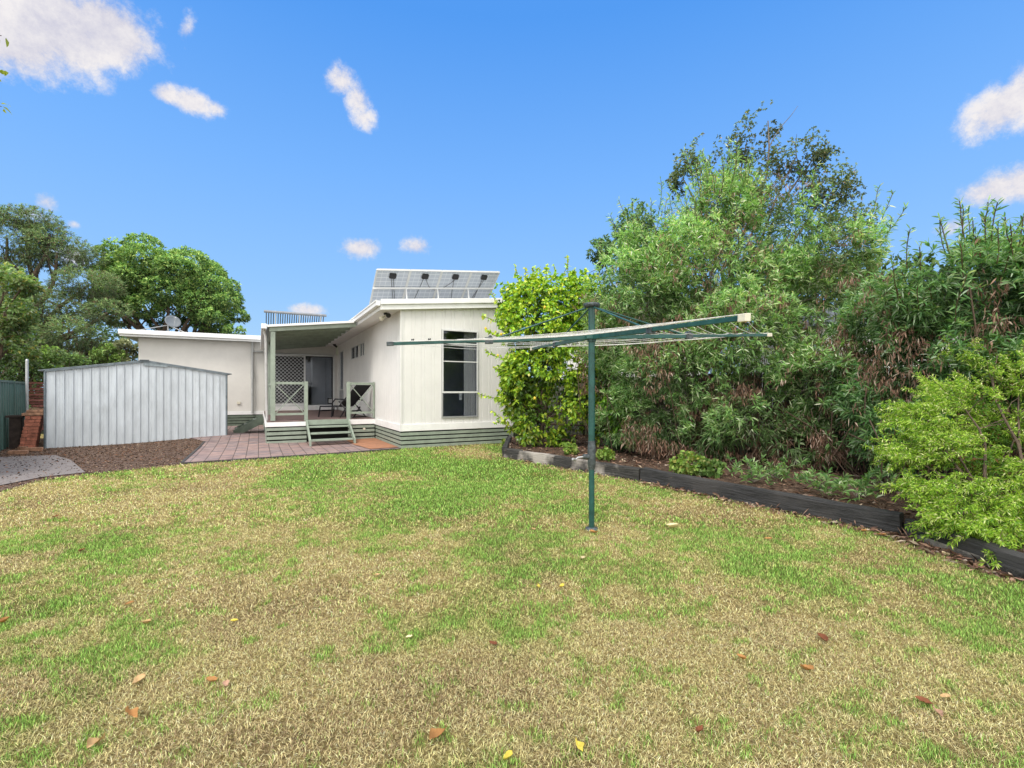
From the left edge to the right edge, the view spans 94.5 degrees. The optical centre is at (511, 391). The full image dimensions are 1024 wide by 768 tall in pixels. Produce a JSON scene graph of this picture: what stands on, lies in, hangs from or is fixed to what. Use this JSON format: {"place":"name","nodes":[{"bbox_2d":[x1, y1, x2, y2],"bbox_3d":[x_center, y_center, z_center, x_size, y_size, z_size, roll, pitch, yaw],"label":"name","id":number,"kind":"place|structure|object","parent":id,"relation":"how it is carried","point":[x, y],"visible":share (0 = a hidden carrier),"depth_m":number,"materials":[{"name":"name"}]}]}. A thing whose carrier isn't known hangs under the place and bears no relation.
{"place":"outdoors","nodes":[
{"label":"outdoors","id":0,"kind":"place"},
{"bbox_2d":[0,35,10,112],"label":"overhanging branch","id":1,"kind":"object","parent":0,"point":[5,73],"visible":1,"depth_m":3.90,"materials":[{"name":"green plant"}]},
{"bbox_2d":[0,455,84,484],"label":"concrete path","id":2,"kind":"structure","parent":0,"point":[35,472],"depth_m":8.45,"materials":[{"name":"grey concrete"}]},
{"bbox_2d":[0,437,202,491],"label":"gravel ground","id":3,"kind":"structure","parent":0,"point":[145,462],"depth_m":10.24,"materials":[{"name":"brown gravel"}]},
{"bbox_2d":[8,450,28,454],"bbox_3d":[-10.917,1.355,10.461,0.374,0.084,0.135,0,0,-17],"label":"brick","id":4,"kind":"object","parent":3,"relation":"on","point":[13,452],"visible":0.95,"depth_m":10.42,"materials":[{"name":"brown brick"}]},
{"bbox_2d":[17,446,27,449],"bbox_3d":[-11.605,1.355,11.217,0.262,0.084,0.122,0,0,-4],"label":"brick","id":5,"kind":"object","parent":3,"relation":"on","point":[20,447],"visible":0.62,"depth_m":11.16,"materials":[{"name":"brown brick"}]},
{"bbox_2d":[5,408,43,448],"bbox_3d":[-11.849,0.901,11.555,0.711,0.998,0.450,0,0,-34],"label":"brick stack","id":6,"kind":"object","parent":3,"relation":"on","point":[27,431],"visible":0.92,"depth_m":11.43,"materials":[{"name":"brick"}]},
{"bbox_2d":[25,359,28,412],"bbox_3d":[-12.717,0.280,12.400,0.070,2.240,0.074,0,0,0],"label":"steel pole","id":7,"kind":"object","parent":3,"relation":"on","point":[26,384],"visible":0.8,"depth_m":12.37,"materials":[{"name":"grey metal"}]},
{"bbox_2d":[24,447,43,450],"bbox_3d":[-11.134,1.355,11.018,0.344,0.084,0.137,0,0,-22],"label":"brick","id":8,"kind":"object","parent":3,"relation":"on","point":[34,448],"visible":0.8,"depth_m":10.99,"materials":[{"name":"brown brick"}]},
{"bbox_2d":[38,359,231,448],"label":"garden shed","id":9,"kind":"structure","parent":3,"relation":"on","point":[140,401],"depth_m":12.51,"materials":[{"name":"metal"}]},
{"bbox_2d":[185,425,398,461],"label":"patio paving","id":10,"kind":"structure","parent":0,"point":[251,443],"depth_m":11.73,"materials":[{"name":"brick"}]},
{"bbox_2d":[347,438,396,448],"bbox_3d":[-3.768,1.384,12.560,0.820,0.031,2.700,0,0,-28],"label":"bare footing","id":11,"kind":"object","parent":10,"relation":"on","point":[371,443],"visible":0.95,"depth_m":12.46,"materials":[{"name":"concrete"}]},
{"bbox_2d":[118,298,513,448],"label":"house","id":12,"kind":"structure","parent":0,"point":[286,382],"depth_m":13.43,"materials":[{"name":"paint"}]},
{"bbox_2d":[140,315,183,331],"bbox_3d":[-13.254,-2.546,17.920,1.720,0.773,0.638,0,0,-32],"label":"satellite dish","id":13,"kind":"object","parent":12,"relation":"on","point":[172,321],"visible":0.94,"depth_m":18.20,"materials":[{"name":"grey metal"}]},
{"bbox_2d":[264,310,326,330],"bbox_3d":[-8.302,-2.424,18.106,2.130,1.052,1.061,0,0,-28],"label":"solar water heater","id":14,"kind":"object","parent":12,"relation":"on","point":[295,313],"visible":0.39,"depth_m":17.70,"materials":[{"name":"metal"}]},
{"bbox_2d":[275,353,334,405],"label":"sliding door","id":15,"kind":"structure","parent":12,"relation":"in","point":[319,370],"depth_m":19.97,"materials":[{"name":"white metal"}]},
{"bbox_2d":[318,385,370,417],"bbox_3d":[-5.152,0.309,14.524,1.603,1.010,0.602,0,0,26],"label":"lounge chair","id":16,"kind":"object","parent":12,"relation":"on","point":[361,390],"visible":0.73,"depth_m":14.36,"materials":[{"name":"black metal"}]},
{"bbox_2d":[340,348,353,389],"bbox_3d":[-6.925,-0.810,19.718,0.360,2.120,1.540,0,0,-28],"label":"window","id":17,"kind":"structure","parent":12,"relation":"in","point":[353,348],"depth_m":20.03,"materials":[{"name":"white metal"}]},
{"bbox_2d":[351,344,363,359],"bbox_3d":[-5.498,-1.335,17.056,0.360,0.970,2.100,0,0,-28],"label":"window","id":18,"kind":"structure","parent":12,"relation":"in","point":[355,346],"depth_m":17.13,"materials":[{"name":"white metal"}]},
{"bbox_2d":[360,341,364,356],"bbox_3d":[-4.969,-1.385,15.763,0.070,0.470,0.800,0,0,-28],"label":"window","id":19,"kind":"structure","parent":12,"relation":"in","point":[361,344],"depth_m":15.75,"materials":[{"name":"white metal"}]},
{"bbox_2d":[379,313,390,320],"bbox_3d":[-3.138,-1.842,11.711,0.301,0.211,0.186,0,0,0],"label":"floodlight","id":20,"kind":"object","parent":12,"relation":"attached to","point":[382,318],"visible":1,"depth_m":11.66,"materials":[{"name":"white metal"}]},
{"bbox_2d":[369,268,499,303],"bbox_3d":[-2.204,-2.821,13.558,3.585,1.387,1.210,0,0,-28],"label":"solar array","id":21,"kind":"object","parent":12,"relation":"on","point":[409,284],"visible":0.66,"depth_m":13.26,"materials":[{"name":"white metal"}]},
{"bbox_2d":[441,329,477,417],"bbox_3d":[-1.348,-0.440,12.218,0.994,2.250,0.110,0,0,-28],"label":"window","id":22,"kind":"structure","parent":12,"relation":"in","point":[460,392],"depth_m":12.18,"materials":[{"name":"grey metal"}]},
{"bbox_2d":[0,434,1023,767],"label":"lawn","id":23,"kind":"structure","parent":0,"point":[484,722],"depth_m":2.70,"materials":[{"name":"green plant"}]},
{"bbox_2d":[0,616,9,622],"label":"fallen leaf","id":24,"kind":"object","parent":23,"relation":"on","point":[3,619],"visible":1,"depth_m":2.84,"materials":[{"name":"plant"}]},
{"bbox_2d":[87,732,104,747],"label":"fallen leaf","id":25,"kind":"object","parent":23,"relation":"on","point":[91,742],"visible":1,"depth_m":1.86,"materials":[{"name":"beige plant"}]},
{"bbox_2d":[125,706,138,717],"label":"fallen leaf","id":26,"kind":"object","parent":23,"relation":"on","point":[133,712],"visible":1,"depth_m":2.02,"materials":[{"name":"orange plant"}]},
{"bbox_2d":[132,673,145,683],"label":"fallen leaf","id":27,"kind":"object","parent":23,"relation":"on","point":[137,678],"visible":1,"depth_m":2.27,"materials":[{"name":"beige plant"}]},
{"bbox_2d":[206,676,217,681],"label":"fallen leaf","id":28,"kind":"object","parent":23,"relation":"on","point":[211,678],"visible":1,"depth_m":2.27,"materials":[{"name":"orange plant"}]},
{"bbox_2d":[180,441,395,464],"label":"patio kerb","id":29,"kind":"structure","parent":23,"relation":"on","point":[183,462],"depth_m":9.96,"materials":[{"name":"grey concrete"}]},
{"bbox_2d":[429,724,446,739],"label":"fallen leaf","id":30,"kind":"object","parent":23,"relation":"on","point":[434,733],"visible":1,"depth_m":1.90,"materials":[{"name":"orange plant"}]},
{"bbox_2d":[502,436,511,456],"bbox_3d":[-0.112,1.290,11.338,0.125,0.220,2.575,0,0,2],"label":"timber sleeper","id":31,"kind":"object","parent":23,"relation":"on","point":[507,442],"visible":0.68,"depth_m":10.79,"materials":[{"name":"grey wood"}]},
{"bbox_2d":[503,750,512,759],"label":"fallen leaf","id":32,"kind":"object","parent":23,"relation":"on","point":[508,754],"visible":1,"depth_m":1.79,"materials":[{"name":"yellow plant"}]},
{"bbox_2d":[513,379,587,436],"bbox_3d":[0.912,0.541,13.604,2.800,1.817,0.173,0,0,7],"label":"side fence","id":33,"kind":"object","parent":23,"relation":"on","point":[585,431],"visible":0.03,"depth_m":13.59,"materials":[{"name":"brown wood"}]},
{"bbox_2d":[503,448,640,481],"bbox_3d":[0.932,1.302,8.687,0.127,0.220,3.423,0,0,-39],"label":"timber sleeper","id":34,"kind":"object","parent":23,"relation":"on","point":[616,470],"visible":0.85,"depth_m":8.41,"materials":[{"name":"grey wood"}]},
{"bbox_2d":[386,302,771,530],"bbox_3d":[0.784,0.282,4.772,3.123,2.335,3.010,0,0,31],"label":"clothes hoist","id":35,"kind":"object","parent":23,"relation":"on","point":[591,336],"visible":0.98,"depth_m":4.74,"materials":[{"name":"green metal"}]},
{"bbox_2d":[575,738,583,750],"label":"fallen leaf","id":36,"kind":"object","parent":23,"relation":"on","point":[580,745],"visible":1,"depth_m":1.85,"materials":[{"name":"yellow plant"}]},
{"bbox_2d":[666,523,678,527],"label":"fallen leaf","id":37,"kind":"object","parent":23,"relation":"on","point":[672,525],"visible":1,"depth_m":4.79,"materials":[{"name":"yellow plant"}]},
{"bbox_2d":[695,725,702,731],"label":"fallen leaf","id":38,"kind":"object","parent":23,"relation":"on","point":[699,728],"visible":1,"depth_m":1.93,"materials":[{"name":"red plant"}]},
{"bbox_2d":[640,467,903,533],"bbox_3d":[2.910,1.290,5.970,0.127,0.219,3.266,0,0,-33],"label":"timber sleeper","id":39,"kind":"object","parent":23,"relation":"on","point":[863,515],"visible":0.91,"depth_m":5.46,"materials":[{"name":"black wood"}]},
{"bbox_2d":[800,664,813,669],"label":"fallen leaf","id":40,"kind":"object","parent":23,"relation":"on","point":[807,667],"visible":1,"depth_m":2.35,"materials":[{"name":"orange plant"}]},
{"bbox_2d":[595,366,1023,490],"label":"paling fence","id":41,"kind":"object","parent":23,"relation":"on","point":[747,451],"visible":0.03,"depth_m":8.79,"materials":[{"name":"brown wood"}]},
{"bbox_2d":[818,633,827,640],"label":"fallen leaf","id":42,"kind":"object","parent":23,"relation":"on","point":[824,637],"visible":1,"depth_m":2.65,"materials":[{"name":"brown plant"}]},
{"bbox_2d":[915,696,932,703],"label":"fallen leaf","id":43,"kind":"object","parent":23,"relation":"on","point":[921,698],"visible":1,"depth_m":2.12,"materials":[{"name":"brown plant"}]},
{"bbox_2d":[933,705,942,716],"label":"fallen leaf","id":44,"kind":"object","parent":23,"relation":"on","point":[939,711],"visible":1,"depth_m":2.04,"materials":[{"name":"plant"}]},
{"bbox_2d":[940,693,951,697],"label":"fallen leaf","id":45,"kind":"object","parent":23,"relation":"on","point":[945,695],"visible":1,"depth_m":2.15,"materials":[{"name":"beige plant"}]},
{"bbox_2d":[904,518,1023,570],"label":"timber sleeper","id":46,"kind":"object","parent":23,"relation":"on","point":[1007,556],"visible":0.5,"depth_m":3.82,"materials":[{"name":"black wood"}]},
{"bbox_2d":[910,533,1023,582],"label":"fallen plank","id":47,"kind":"object","parent":23,"relation":"on","point":[1014,572],"visible":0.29,"depth_m":3.84,"materials":[{"name":"grey wood"}]},
{"bbox_2d":[0,0,1023,387],"label":"sky","id":48,"kind":"structure","parent":0,"point":[307,148],"materials":[{"name":"blue"}]},
{"bbox_2d":[508,434,1023,552],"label":"garden soil","id":49,"kind":"structure","parent":0,"point":[898,505],"depth_m":6.68,"materials":[{"name":"brown soil"}]},
{"bbox_2d":[478,255,619,447],"bbox_3d":[0.976,-0.806,11.047,3.147,4.844,2.549,0,0,16],"label":"lemon tree","id":50,"kind":"object","parent":49,"relation":"on","point":[523,390],"visible":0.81,"depth_m":10.71,"materials":[{"name":"green plant"}]},
{"bbox_2d":[561,441,578,454],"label":"geranium","id":51,"kind":"object","parent":49,"relation":"on","point":[570,448],"visible":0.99,"depth_m":9.29,"materials":[{"name":"green plant"}]},
{"bbox_2d":[596,445,615,460],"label":"geranium","id":52,"kind":"object","parent":49,"relation":"on","point":[604,453],"visible":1,"depth_m":8.53,"materials":[{"name":"green plant"}]},
{"bbox_2d":[595,437,629,451],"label":"strappy plant","id":53,"kind":"object","parent":49,"relation":"on","point":[618,447],"visible":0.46,"depth_m":9.66,"materials":[{"name":"green plant"}]},
{"bbox_2d":[599,387,633,438],"bbox_3d":[2.182,0.645,9.774,0.814,1.493,0.997,0,0,-27],"label":"citrus sapling","id":54,"kind":"object","parent":49,"relation":"on","point":[610,417],"visible":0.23,"depth_m":9.63,"materials":[{"name":"green plant"}]},
{"bbox_2d":[668,450,708,475],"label":"geranium","id":55,"kind":"object","parent":49,"relation":"on","point":[681,465],"visible":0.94,"depth_m":7.05,"materials":[{"name":"green plant"}]},
{"bbox_2d":[693,457,727,478],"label":"geranium","id":56,"kind":"object","parent":49,"relation":"on","point":[717,471],"visible":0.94,"depth_m":6.84,"materials":[{"name":"green plant"}]},
{"bbox_2d":[572,139,907,472],"bbox_3d":[3.937,-1.843,9.305,6.112,6.717,4.006,0,0,36],"label":"willow leaf shrub","id":57,"kind":"object","parent":49,"relation":"on","point":[798,267],"visible":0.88,"depth_m":8.66,"materials":[{"name":"green plant"}]},
{"bbox_2d":[501,433,1023,583],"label":"leaf litter","id":58,"kind":"object","parent":49,"relation":"on","point":[930,549],"visible":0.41,"depth_m":5.50,"materials":[{"name":"brown plant"}]},
{"bbox_2d":[725,453,806,484],"bbox_3d":[3.392,1.065,6.439,0.972,0.363,0.854,0,0,24],"label":"shrub sprig","id":59,"kind":"object","parent":49,"relation":"on","point":[752,469],"visible":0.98,"depth_m":6.34,"materials":[{"name":"green plant"}]},
{"bbox_2d":[753,453,802,480],"bbox_3d":[3.703,1.074,6.656,0.747,0.364,0.709,0,0,16],"label":"shrub sprig","id":60,"kind":"object","parent":49,"relation":"on","point":[785,473],"visible":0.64,"depth_m":6.66,"materials":[{"name":"green plant"}]},
{"bbox_2d":[792,459,848,495],"bbox_3d":[3.817,1.055,5.739,0.713,0.440,0.656,0,0,-36],"label":"shrub sprig","id":61,"kind":"object","parent":49,"relation":"on","point":[825,476],"visible":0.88,"depth_m":5.75,"materials":[{"name":"green plant"}]},
{"bbox_2d":[825,472,890,502],"bbox_3d":[3.948,1.078,5.338,0.719,0.354,0.797,0,0,0],"label":"shrub sprig","id":62,"kind":"object","parent":49,"relation":"on","point":[860,483],"visible":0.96,"depth_m":5.35,"materials":[{"name":"green plant"}]},
{"bbox_2d":[836,463,924,490],"bbox_3d":[4.610,1.059,5.847,0.779,0.366,0.863,0,0,-38],"label":"shrub sprig","id":63,"kind":"object","parent":49,"relation":"on","point":[877,470],"visible":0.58,"depth_m":5.83,"materials":[{"name":"green plant"}]},
{"bbox_2d":[786,194,1023,495],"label":"willow leaf shrub","id":64,"kind":"object","parent":49,"relation":"on","point":[904,335],"visible":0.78,"depth_m":5.92,"materials":[{"name":"green plant"}]},
{"bbox_2d":[860,335,1023,573],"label":"bottlebrush shrub","id":65,"kind":"object","parent":49,"relation":"on","point":[999,517],"visible":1,"depth_m":4.59,"materials":[{"name":"green plant"}]},
{"label":"ground","id":66,"kind":"structure","parent":0,"visible":0},
{"bbox_2d":[0,380,24,450],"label":"steel fence","id":67,"kind":"object","parent":66,"relation":"on","point":[12,397],"visible":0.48,"depth_m":11.71,"materials":[{"name":"green metal"}]},
{"bbox_2d":[0,347,45,409],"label":"bush","id":68,"kind":"object","parent":66,"relation":"on","point":[20,377],"visible":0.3,"depth_m":16.53,"materials":[{"name":"green plant"}]},
{"bbox_2d":[0,262,45,373],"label":"pear tree","id":69,"kind":"object","parent":66,"relation":"on","point":[14,327],"visible":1,"depth_m":14.56,"materials":[{"name":"green plant"}]},
{"bbox_2d":[29,382,43,429],"bbox_3d":[-15.925,0.540,16.900,2.436,1.719,0.114,0,0,-20],"label":"slat fence","id":70,"kind":"object","parent":66,"relation":"on","point":[36,394],"depth_m":16.61,"materials":[{"name":"brown wood"}]},
{"bbox_2d":[0,344,87,430],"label":"bush","id":71,"kind":"object","parent":66,"relation":"on","point":[43,355],"visible":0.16,"depth_m":17.36,"materials":[{"name":"green plant"}]},
{"bbox_2d":[29,352,98,407],"bbox_3d":[-17.019,-0.015,17.962,2.282,3.048,2.072,0,0,0],"label":"bush","id":72,"kind":"object","parent":66,"relation":"on","point":[80,361],"visible":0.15,"depth_m":17.89,"materials":[{"name":"green plant"}]},
{"bbox_2d":[0,304,137,387],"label":"tree","id":73,"kind":"object","parent":66,"relation":"on","point":[105,331],"visible":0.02,"depth_m":36.26,"materials":[{"name":"green plant"}]},
{"bbox_2d":[0,203,137,381],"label":"acacia tree","id":74,"kind":"object","parent":66,"relation":"on","point":[37,242],"visible":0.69,"depth_m":20.18,"materials":[{"name":"green plant"}]},
{"bbox_2d":[59,339,120,364],"bbox_3d":[-18.879,-0.454,21.205,2.512,3.928,2.304,0,0,35],"label":"bush","id":75,"kind":"object","parent":66,"relation":"on","point":[86,354],"visible":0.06,"depth_m":20.75,"materials":[{"name":"green plant"}]},
{"bbox_2d":[88,341,128,363],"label":"bush","id":76,"kind":"object","parent":66,"relation":"on","point":[98,353],"visible":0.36,"depth_m":19.29,"materials":[{"name":"green plant"}]},
{"bbox_2d":[103,337,137,361],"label":"bush","id":77,"kind":"object","parent":66,"relation":"on","point":[125,344],"visible":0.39,"depth_m":19.94,"materials":[{"name":"green plant"}]},
{"bbox_2d":[83,232,251,340],"bbox_3d":[-18.234,-3.223,25.080,7.248,9.499,6.764,0,0,42],"label":"camphor tree","id":78,"kind":"object","parent":66,"relation":"on","point":[198,296],"visible":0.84,"depth_m":23.70,"materials":[{"name":"green plant"}]},
{"bbox_2d":[558,293,699,403],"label":"neighbour house","id":79,"kind":"structure","parent":66,"relation":"on","point":[575,364],"depth_m":27.00,"materials":[{"name":"tile"}]},
{"bbox_2d":[585,197,739,351],"bbox_3d":[3.800,-1.747,12.334,4.309,6.519,1.940,0,0,-6],"label":"pittosporum tree","id":80,"kind":"object","parent":66,"relation":"on","point":[641,209],"visible":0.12,"depth_m":12.08,"materials":[{"name":"green plant"}]},
{"bbox_2d":[628,274,747,375],"bbox_3d":[7.483,-1.998,21.024,6.030,7.059,6.243,0,0,0],"label":"tree","id":81,"kind":"object","parent":66,"relation":"on","point":[653,312],"visible":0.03,"depth_m":19.67,"materials":[{"name":"green plant"}]},
{"bbox_2d":[665,100,883,374],"bbox_3d":[7.133,-3.393,13.253,5.809,9.848,3.004,0,0,0],"label":"birch tree","id":82,"kind":"object","parent":66,"relation":"on","point":[821,154],"visible":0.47,"depth_m":13.04,"materials":[{"name":"green plant"}]},
{"bbox_2d":[754,251,945,323],"bbox_3d":[13.723,-2.288,19.793,6.849,7.623,6.424,0,0,39],"label":"tree","id":83,"kind":"object","parent":66,"relation":"on","point":[927,259],"visible":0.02,"depth_m":18.62,"materials":[{"name":"green plant"}]},
{"bbox_2d":[731,308,1000,424],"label":"neighbour house","id":84,"kind":"structure","parent":66,"relation":"on","point":[832,313],"depth_m":14.89,"materials":[{"name":"tile"}]},
{"bbox_2d":[926,240,1018,306],"bbox_3d":[17.784,-2.062,16.810,7.520,7.159,7.081,0,0,0],"label":"tree","id":85,"kind":"object","parent":66,"relation":"on","point":[949,268],"visible":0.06,"depth_m":16.71,"materials":[{"name":"green plant"}]}
]}

